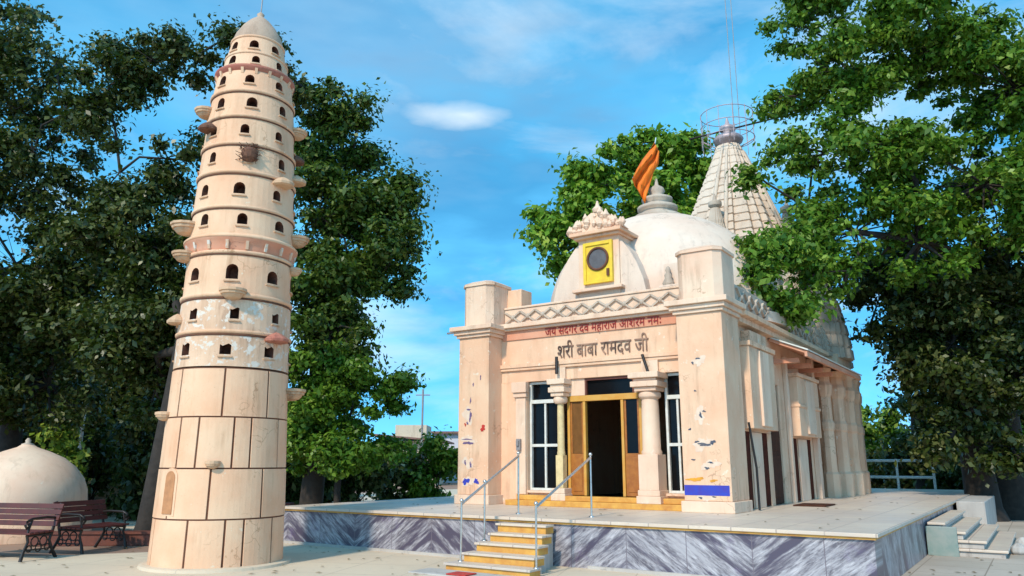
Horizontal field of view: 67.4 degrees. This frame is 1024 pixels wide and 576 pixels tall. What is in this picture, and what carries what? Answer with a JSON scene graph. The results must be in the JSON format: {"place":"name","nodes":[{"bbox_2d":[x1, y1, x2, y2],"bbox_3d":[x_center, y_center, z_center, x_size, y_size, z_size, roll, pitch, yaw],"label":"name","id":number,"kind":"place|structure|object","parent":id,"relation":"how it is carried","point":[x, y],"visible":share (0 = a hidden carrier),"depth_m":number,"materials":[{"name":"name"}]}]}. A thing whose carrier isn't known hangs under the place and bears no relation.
{"place":"outdoors","nodes":[
{"label":"outdoors","id":0,"kind":"place"},
{"bbox_2d":[0,483,457,557],"bbox_3d":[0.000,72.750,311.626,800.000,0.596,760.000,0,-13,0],"label":"ground","id":1,"kind":"structure","parent":0,"point":[10,550],"depth_m":14.52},
{"bbox_2d":[0,262,57,429],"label":"backdrop tree","id":2,"kind":"object","parent":1,"relation":"on","point":[12,371],"visible":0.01,"depth_m":28.67,"materials":[{"name":"green plant"}]},
{"bbox_2d":[0,438,92,544],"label":"domed shrine","id":3,"kind":"object","parent":1,"relation":"on","point":[30,472],"visible":0.69,"depth_m":16.20,"materials":[{"name":"beige paint"}]},
{"bbox_2d":[29,423,93,480],"bbox_3d":[-10.994,4.553,18.614,1.381,2.619,1.481,0,-13,0],"label":"sapling","id":4,"kind":"object","parent":1,"relation":"on","point":[75,456],"visible":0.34,"depth_m":18.73,"materials":[{"name":"green plant"}]},
{"bbox_2d":[11,371,111,494],"bbox_3d":[-14.659,4.656,22.393,5.568,5.049,3.537,0,-13,0],"label":"shrub","id":5,"kind":"object","parent":1,"relation":"on","point":[95,455],"visible":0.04,"depth_m":22.71,"materials":[{"name":"green plant"}]},
{"bbox_2d":[12,282,128,439],"bbox_3d":[-17.483,3.784,29.624,6.656,9.187,6.090,0,-13,0],"label":"backdrop tree","id":6,"kind":"object","parent":1,"relation":"on","point":[58,384],"visible":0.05,"depth_m":28.55,"materials":[{"name":"green plant"}]},
{"bbox_2d":[0,0,155,451],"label":"shade tree","id":7,"kind":"object","parent":1,"relation":"on","point":[61,287],"visible":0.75,"depth_m":19.54,"materials":[{"name":"green plant"}]},
{"bbox_2d":[48,499,128,554],"bbox_3d":[-7.867,4.447,14.377,0.774,0.923,1.200,-4,-13,16],"label":"park bench","id":8,"kind":"object","parent":1,"relation":"on","point":[82,517],"visible":0.98,"depth_m":14.45,"materials":[{"name":"red paint"}]},
{"bbox_2d":[28,530,150,545],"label":"kerb wall","id":9,"kind":"structure","parent":1,"relation":"on","point":[133,538],"depth_m":15.11,"materials":[{"name":"red paint"}]},
{"bbox_2d":[69,288,158,433],"bbox_3d":[-15.801,3.526,30.998,6.869,10.295,5.280,0,-13,0],"label":"backdrop tree","id":10,"kind":"object","parent":1,"relation":"on","point":[122,410],"visible":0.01,"depth_m":29.54,"materials":[{"name":"green plant"}]},
{"bbox_2d":[89,409,156,521],"bbox_3d":[-10.447,5.165,22.382,3.056,3.685,3.561,0,-13,0],"label":"shrub","id":11,"kind":"object","parent":1,"relation":"on","point":[134,454],"visible":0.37,"depth_m":21.76,"materials":[{"name":"green plant"}]},
{"bbox_2d":[35,5,358,530],"bbox_3d":[-7.792,-0.677,18.589,7.575,13.006,4.224,5,-14,-20],"label":"shade tree","id":12,"kind":"object","parent":1,"relation":"on","point":[131,337],"visible":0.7,"depth_m":18.15,"materials":[{"name":"green plant"}]},
{"bbox_2d":[285,462,334,504],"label":"shrub","id":13,"kind":"object","parent":1,"relation":"on","point":[292,492],"visible":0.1,"depth_m":22.34,"materials":[{"name":"green plant"}]},
{"bbox_2d":[296,439,405,503],"bbox_3d":[-4.961,5.905,23.284,3.366,2.770,2.448,0,-13,0],"label":"shrub","id":14,"kind":"object","parent":1,"relation":"on","point":[369,484],"visible":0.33,"depth_m":23.08,"materials":[{"name":"green plant"}]},
{"bbox_2d":[286,340,429,502],"bbox_3d":[-4.116,3.525,18.171,4.114,4.586,2.834,0,-13,0],"label":"tree","id":15,"kind":"object","parent":1,"relation":"on","point":[333,388],"visible":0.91,"depth_m":17.97,"materials":[{"name":"green plant"}]},
{"bbox_2d":[290,75,441,504],"bbox_3d":[-4.518,0.154,19.452,5.312,11.794,4.961,0,-13,0],"label":"shade tree","id":16,"kind":"object","parent":1,"relation":"on","point":[333,283],"visible":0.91,"depth_m":19.66,"materials":[{"name":"green plant"}]},
{"bbox_2d":[416,389,429,457],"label":"utility pole","id":17,"kind":"object","parent":1,"relation":"on","point":[422,394],"visible":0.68,"depth_m":53.45,"materials":[{"name":"metal"}]},
{"bbox_2d":[283,488,996,575],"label":"marble platform","id":18,"kind":"structure","parent":1,"relation":"on","point":[880,535],"depth_m":12.16,"materials":[{"name":"stone"}]},
{"bbox_2d":[447,118,871,513],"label":"temple","id":19,"kind":"structure","parent":18,"relation":"on","point":[654,354],"depth_m":16.74,"materials":[{"name":"paint"}]},
{"bbox_2d":[527,382,557,492],"bbox_3d":[0.710,3.204,16.584,0.820,2.360,0.183,-8,-15,33],"label":"window","id":20,"kind":"structure","parent":19,"relation":"in","point":[543,410],"depth_m":16.66,"materials":[{"name":"white paint"}]},
{"bbox_2d":[570,402,583,494],"bbox_3d":[1.377,3.356,16.116,0.316,1.915,0.052,-8,-15,33],"label":"door leaf","id":21,"kind":"structure","parent":19,"relation":"in","point":[576,408],"depth_m":16.12,"materials":[{"name":"orange wood"}]},
{"bbox_2d":[624,399,640,496],"bbox_3d":[2.431,3.198,15.421,0.336,1.915,0.052,-8,-15,33],"label":"door leaf","id":22,"kind":"structure","parent":19,"relation":"in","point":[631,407],"depth_m":15.43,"materials":[{"name":"orange wood"}]},
{"bbox_2d":[632,137,659,203],"bbox_3d":[3.523,-2.889,20.056,0.692,2.413,0.616,-4,-13,17],"label":"saffron flag","id":23,"kind":"object","parent":19,"relation":"attached to","point":[644,172],"visible":0.94,"depth_m":20.10,"materials":[{"name":"orange fabric"}]},
{"bbox_2d":[664,373,684,496],"bbox_3d":[3.231,2.827,14.925,0.540,2.360,0.183,-8,-15,33],"label":"window","id":24,"kind":"structure","parent":19,"relation":"in","point":[673,431],"depth_m":15.02,"materials":[{"name":"white paint"}]},
{"bbox_2d":[700,103,754,158],"bbox_3d":[7.230,-5.225,25.750,1.748,1.300,1.747,-8,-15,33],"label":"spire cage","id":25,"kind":"object","parent":19,"relation":"on","point":[733,129],"visible":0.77,"depth_m":25.36,"materials":[{"name":"silver metal"}]},
{"bbox_2d":[689,112,798,139],"bbox_3d":[7.917,-5.502,25.964,4.264,1.507,0.057,3,-13,-13],"label":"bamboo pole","id":26,"kind":"object","parent":25,"relation":"on","point":[735,128],"visible":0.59,"depth_m":25.85,"materials":[{"name":"grey metal"}]},
{"bbox_2d":[725,2,734,131],"bbox_3d":[7.560,-8.521,26.855,0.039,7.351,0.024,0,-13,0],"label":"mast wire","id":27,"kind":"object","parent":19,"relation":"attached to","point":[729,62],"visible":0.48,"depth_m":26.69,"materials":[{"name":"paint"}]},
{"bbox_2d":[730,0,740,133],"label":"mast wire","id":28,"kind":"object","parent":19,"relation":"attached to","point":[735,64],"visible":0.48,"depth_m":26.77,"materials":[{"name":"paint"}]},
{"bbox_2d":[771,386,784,503],"bbox_3d":[5.718,3.377,16.739,0.070,2.550,0.780,-8,-15,33],"label":"side door","id":29,"kind":"structure","parent":19,"relation":"in","point":[775,438],"depth_m":16.61,"materials":[{"name":"brown wood"}]},
{"bbox_2d":[747,422,760,509],"bbox_3d":[4.591,3.360,14.521,0.192,1.625,0.079,9,-16,-35],"label":"iron rod","id":30,"kind":"object","parent":18,"relation":"on","point":[756,468],"visible":1,"depth_m":14.56,"materials":[{"name":"grey metal"}]},
{"bbox_2d":[793,503,835,506],"bbox_3d":[6.324,4.534,16.057,0.650,0.028,0.900,-8,-15,33],"label":"door mat","id":31,"kind":"object","parent":18,"relation":"on","point":[815,504],"depth_m":15.93,"materials":[{"name":"brown fabric"}]},
{"bbox_2d":[867,459,936,489],"bbox_3d":[12.936,6.241,25.753,2.217,1.000,0.085,-9,-15,33],"label":"platform railing","id":32,"kind":"object","parent":18,"relation":"on","point":[898,477],"visible":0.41,"depth_m":25.68,"materials":[{"name":"silver metal"}]},
{"bbox_2d":[513,121,772,285],"bbox_3d":[5.451,0.748,30.988,10.808,15.702,5.358,0,-13,0],"label":"temple tree","id":33,"kind":"object","parent":1,"relation":"on","point":[589,184],"visible":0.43,"depth_m":31.00,"materials":[{"name":"green plant"}]},
{"bbox_2d":[287,405,1023,442],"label":"distant wood","id":34,"kind":"object","parent":1,"relation":"on","point":[900,417],"depth_m":85.31,"materials":[{"name":"green plant"}]},
{"bbox_2d":[725,0,1023,520],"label":"neem tree","id":35,"kind":"object","parent":1,"relation":"on","point":[966,50],"visible":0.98,"depth_m":19.71,"materials":[{"name":"green plant"}]},
{"bbox_2d":[861,401,910,488],"bbox_3d":[17.754,8.007,37.300,4.243,4.923,3.894,0,-13,0],"label":"shrub","id":36,"kind":"object","parent":1,"relation":"on","point":[887,424],"visible":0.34,"depth_m":36.90,"materials":[{"name":"green plant"}]},
{"bbox_2d":[866,440,950,488],"bbox_3d":[17.446,8.270,34.889,6.198,3.011,3.170,0,-13,0],"label":"shrub","id":37,"kind":"object","parent":1,"relation":"on","point":[887,484],"visible":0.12,"depth_m":34.36,"materials":[{"name":"green plant"}]},
{"bbox_2d":[870,321,1023,488],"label":"shade tree","id":38,"kind":"object","parent":1,"relation":"on","point":[903,469],"visible":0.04,"depth_m":30.23,"materials":[{"name":"green plant"}]},
{"bbox_2d":[92,489,457,529],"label":"paving","id":39,"kind":"structure","parent":0,"point":[131,525],"depth_m":21.94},
{"bbox_2d":[78,402,85,449],"bbox_3d":[-12.124,4.835,21.462,0.280,3.280,0.280,0,-13,0],"label":"lamp post","id":40,"kind":"object","parent":39,"relation":"on","point":[81,435],"visible":0.06,"depth_m":21.60,"materials":[{"name":"grey metal"}]},
{"bbox_2d":[63,409,128,515],"bbox_3d":[-13.261,5.472,23.892,3.578,3.531,3.035,5,-14,-23],"label":"shrub","id":41,"kind":"object","parent":39,"relation":"on","point":[98,485],"visible":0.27,"depth_m":23.48,"materials":[{"name":"green plant"}]},
{"bbox_2d":[86,484,124,514],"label":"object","id":42,"kind":"structure","parent":39,"relation":"on","point":[108,493],"depth_m":23.94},
{"bbox_2d":[94,266,185,420],"bbox_3d":[-12.880,3.446,29.921,7.029,9.960,5.444,0,-13,0],"label":"backdrop tree","id":43,"kind":"object","parent":39,"relation":"on","point":[136,393],"visible":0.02,"depth_m":29.20,"materials":[{"name":"green plant"}]},
{"bbox_2d":[360,445,438,500],"bbox_3d":[-3.921,6.745,27.175,2.890,2.468,2.526,9,-16,-35],"label":"shrub","id":44,"kind":"object","parent":39,"relation":"on","point":[388,494],"visible":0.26,"depth_m":26.50,"materials":[{"name":"green plant"}]},
{"bbox_2d":[396,424,457,498],"bbox_3d":[-2.775,6.451,27.191,3.098,3.134,2.596,0,-13,0],"label":"shrub","id":45,"kind":"object","parent":39,"relation":"on","point":[443,458],"visible":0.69,"depth_m":26.78,"materials":[{"name":"green plant"}]},
{"bbox_2d":[285,502,293,505],"bbox_3d":[-6.030,5.966,20.334,0.400,0.546,0.360,0,-13,0],"label":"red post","id":46,"kind":"object","parent":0,"point":[288,503],"visible":0.23,"depth_m":20.24,"materials":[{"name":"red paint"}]},
{"bbox_2d":[0,543,661,575],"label":"paving","id":47,"kind":"structure","parent":0,"point":[329,561],"depth_m":12.20,"materials":[{"name":"beige stone"}]},
{"bbox_2d":[0,503,64,561],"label":"park bench","id":48,"kind":"object","parent":47,"relation":"on","point":[56,510],"visible":1,"depth_m":13.39,"materials":[{"name":"red paint"}]},
{"bbox_2d":[137,0,309,573],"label":"dovecote tower","id":49,"kind":"structure","parent":47,"relation":"on","point":[219,504],"depth_m":12.56,"materials":[{"name":"paint"}]},
{"bbox_2d":[235,142,263,163],"bbox_3d":[-4.502,-2.312,13.168,0.465,0.375,0.280,6,-14,-26],"label":"twig nest","id":50,"kind":"object","parent":49,"relation":"attached to","point":[249,154],"visible":1,"depth_m":13.08,"materials":[{"name":"brown plant"}]},
{"bbox_2d":[408,522,553,575],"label":"front steps","id":51,"kind":"structure","parent":47,"relation":"on","point":[508,549],"depth_m":11.59,"materials":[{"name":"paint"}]},
{"bbox_2d":[446,571,476,575],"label":"foot mat","id":52,"kind":"object","parent":51,"relation":"on","point":[458,573],"visible":1,"depth_m":11.00,"materials":[{"name":"red fabric"}]},
{"bbox_2d":[458,451,520,561],"bbox_3d":[-0.350,3.557,12.761,0.134,1.678,1.955,-7,-15,28],"label":"stair handrail","id":53,"kind":"object","parent":51,"relation":"on","point":[485,482],"visible":1,"depth_m":12.57,"materials":[{"name":"silver metal"}]},
{"bbox_2d":[533,452,594,568],"bbox_3d":[0.833,3.389,11.951,0.100,1.645,2.000,-7,-15,30],"label":"stair handrail","id":54,"kind":"object","parent":51,"relation":"on","point":[536,504],"visible":1,"depth_m":11.82,"materials":[{"name":"silver metal"}]},
{"bbox_2d":[0,497,1020,575],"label":"fallen leaves","id":55,"kind":"object","parent":47,"relation":"on","point":[482,507],"visible":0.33,"depth_m":13.08,"materials":[{"name":"brown plant"}]},
{"bbox_2d":[375,425,453,485],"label":"house","id":56,"kind":"structure","parent":0,"point":[412,433],"depth_m":56.55,"materials":[{"name":"white"}]},
{"bbox_2d":[431,431,457,482],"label":"pale house","id":57,"kind":"structure","parent":0,"point":[454,439],"depth_m":62.71,"materials":[{"name":"white paint"}]},
{"bbox_2d":[0,0,1023,447],"label":"sky","id":58,"kind":"structure","parent":0,"point":[487,95],"materials":[{"name":"blue"}]},
{"bbox_2d":[901,520,1023,575],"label":"side paving","id":59,"kind":"structure","parent":0,"point":[955,566],"depth_m":12.17,"materials":[{"name":"beige stone"}]},
{"bbox_2d":[838,219,1023,521],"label":"shade tree","id":60,"kind":"object","parent":59,"relation":"on","point":[975,384],"visible":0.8,"depth_m":20.96,"materials":[{"name":"green plant"}]},
{"bbox_2d":[912,452,962,489],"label":"shrub","id":61,"kind":"object","parent":59,"relation":"on","point":[945,480],"visible":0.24,"depth_m":27.96,"materials":[{"name":"green plant"}]},
{"bbox_2d":[925,510,1015,558],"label":"side steps","id":62,"kind":"structure","parent":59,"relation":"on","point":[953,533],"depth_m":13.54,"materials":[{"name":"stone"}]},
{"bbox_2d":[1010,543,1023,554],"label":"stone","id":63,"kind":"object","parent":59,"relation":"on","point":[1017,548],"visible":1,"depth_m":13.56,"materials":[{"name":"stone"}]},
{"bbox_2d":[1016,537,1023,544],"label":"stone","id":64,"kind":"object","parent":59,"relation":"on","point":[1020,540],"visible":0.48,"depth_m":14.70,"materials":[{"name":"stone"}]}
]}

